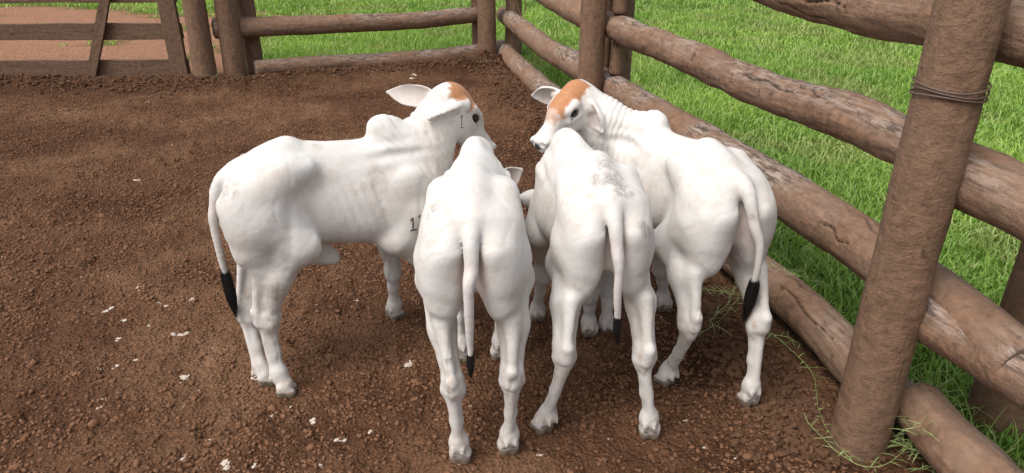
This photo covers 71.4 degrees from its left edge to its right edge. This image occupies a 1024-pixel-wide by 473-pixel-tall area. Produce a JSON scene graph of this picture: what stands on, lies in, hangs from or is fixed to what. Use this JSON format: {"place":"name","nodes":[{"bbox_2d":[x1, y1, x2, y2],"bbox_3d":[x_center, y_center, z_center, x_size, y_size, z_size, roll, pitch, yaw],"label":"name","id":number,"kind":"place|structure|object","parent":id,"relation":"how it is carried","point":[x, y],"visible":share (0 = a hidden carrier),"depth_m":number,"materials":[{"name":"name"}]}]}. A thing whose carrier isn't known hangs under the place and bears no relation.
{"place":"outdoors","nodes":[
{"label":"outdoors","id":0,"kind":"place"},
{"bbox_2d":[0,0,1023,472],"bbox_3d":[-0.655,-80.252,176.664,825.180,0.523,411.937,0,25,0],"label":"ground","id":1,"kind":"structure","parent":0,"point":[88,336],"depth_m":2.96,"materials":[{"name":"soil"}]},
{"bbox_2d":[0,0,190,76],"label":"wooden gate","id":2,"kind":"structure","parent":1,"relation":"on","point":[168,29],"depth_m":7.07,"materials":[{"name":"brown wood"}]},
{"bbox_2d":[182,0,217,75],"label":"gate post","id":3,"kind":"object","parent":1,"relation":"on","point":[202,57],"visible":0.88,"depth_m":6.88,"materials":[{"name":"brown wood"}]},
{"bbox_2d":[211,0,477,76],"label":"rail fence","id":4,"kind":"object","parent":1,"relation":"on","point":[240,28],"visible":0.81,"depth_m":7.34,"materials":[{"name":"brown wood"}]},
{"bbox_2d":[208,82,496,397],"bbox_3d":[-0.535,-0.036,2.667,1.090,1.019,0.419,-13,28,-26],"label":"calf","id":5,"kind":"object","parent":1,"relation":"on","point":[283,211],"visible":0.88,"depth_m":2.45},
{"bbox_2d":[0,73,735,469],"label":"pale chips","id":6,"kind":"object","parent":1,"relation":"on","point":[226,461],"visible":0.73,"depth_m":2.65,"materials":[{"name":"beige stone"}]},
{"bbox_2d":[0,49,886,472],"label":"soil clods","id":7,"kind":"object","parent":1,"relation":"on","point":[778,393],"visible":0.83,"depth_m":2.78,"materials":[{"name":"brown soil"}]},
{"bbox_2d":[413,136,534,464],"bbox_3d":[-0.140,0.106,2.478,0.414,0.921,1.042,0,25,-1],"label":"calf","id":8,"kind":"object","parent":1,"relation":"on","point":[472,238],"visible":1,"depth_m":2.01},
{"bbox_2d":[520,128,660,439],"bbox_3d":[0.251,0.052,2.598,0.430,0.919,1.081,-1,25,-3],"label":"calf","id":9,"kind":"object","parent":1,"relation":"on","point":[588,221],"visible":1,"depth_m":2.15},
{"bbox_2d":[530,79,776,405],"bbox_3d":[0.534,-0.042,2.710,0.556,0.995,1.135,-20,32,-37],"label":"calf","id":10,"kind":"object","parent":1,"relation":"on","point":[712,201],"visible":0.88,"depth_m":2.37},
{"bbox_2d":[698,286,742,334],"bbox_3d":[0.908,0.312,2.981,0.161,0.092,0.434,17,30,32],"label":"grass stem","id":11,"kind":"object","parent":1,"relation":"on","point":[723,316],"visible":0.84,"depth_m":2.95,"materials":[{"name":"green plant"}]},
{"bbox_2d":[702,286,741,300],"bbox_3d":[0.925,0.244,3.188,0.310,0.072,0.178,19,31,35],"label":"grass stem","id":12,"kind":"object","parent":1,"relation":"on","point":[720,291],"visible":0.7,"depth_m":3.16,"materials":[{"name":"green plant"}]},
{"bbox_2d":[711,282,737,331],"bbox_3d":[0.928,0.285,3.039,0.122,0.117,0.375,15,29,28],"label":"grass stem","id":13,"kind":"object","parent":1,"relation":"on","point":[716,313],"visible":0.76,"depth_m":3.01,"materials":[{"name":"green plant"}]},
{"bbox_2d":[471,0,1023,472],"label":"rail fence","id":14,"kind":"object","parent":1,"relation":"on","point":[945,166],"visible":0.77,"depth_m":2.19,"materials":[{"name":"brown wood"}]},
{"bbox_2d":[516,0,525,14],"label":"cord","id":15,"kind":"object","parent":14,"relation":"hanging from","point":[518,7],"visible":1,"depth_m":8.16,"materials":[{"name":"brown plastic"}]},
{"bbox_2d":[767,262,825,288],"bbox_3d":[1.155,0.153,2.951,0.334,0.058,0.128,23,33,40],"label":"grass stem","id":16,"kind":"object","parent":14,"relation":"on","point":[796,274],"visible":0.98,"depth_m":2.92,"materials":[{"name":"green plant"}]},
{"bbox_2d":[765,331,801,347],"bbox_3d":[1.089,0.404,2.865,0.194,0.026,0.127,6,26,12],"label":"grass stem","id":17,"kind":"object","parent":1,"relation":"on","point":[784,336],"visible":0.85,"depth_m":2.86,"materials":[{"name":"green plant"}]},
{"bbox_2d":[803,413,909,470],"bbox_3d":[1.133,0.654,2.281,0.374,0.068,0.255,9,26,19],"label":"grass stem","id":18,"kind":"object","parent":1,"relation":"on","point":[856,457],"visible":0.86,"depth_m":2.24,"materials":[{"name":"green plant"}]},
{"bbox_2d":[891,427,911,450],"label":"grass stem","id":19,"kind":"object","parent":1,"relation":"on","point":[902,433],"visible":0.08,"depth_m":2.29,"materials":[{"name":"green plant"}]},
{"bbox_2d":[887,434,919,462],"bbox_3d":[1.270,0.678,2.253,0.162,0.054,0.233,-15,29,-29],"label":"grass stem","id":20,"kind":"object","parent":1,"relation":"on","point":[898,444],"visible":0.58,"depth_m":2.27,"materials":[{"name":"green plant"}]},
{"bbox_2d":[888,416,937,447],"bbox_3d":[1.258,0.602,2.179,0.185,0.235,0.249,21,32,37],"label":"grass stem","id":21,"kind":"object","parent":1,"relation":"on","point":[913,427],"visible":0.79,"depth_m":2.13,"materials":[{"name":"plant"}]},
{"bbox_2d":[905,450,934,472],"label":"grass stem","id":22,"kind":"object","parent":1,"relation":"on","point":[922,468],"visible":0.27,"depth_m":2.20,"materials":[{"name":"plant"}]},
{"bbox_2d":[0,0,1023,471],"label":"grass","id":23,"kind":"structure","parent":0,"point":[888,78],"depth_m":7.00,"materials":[{"name":"green plant"}]}
]}

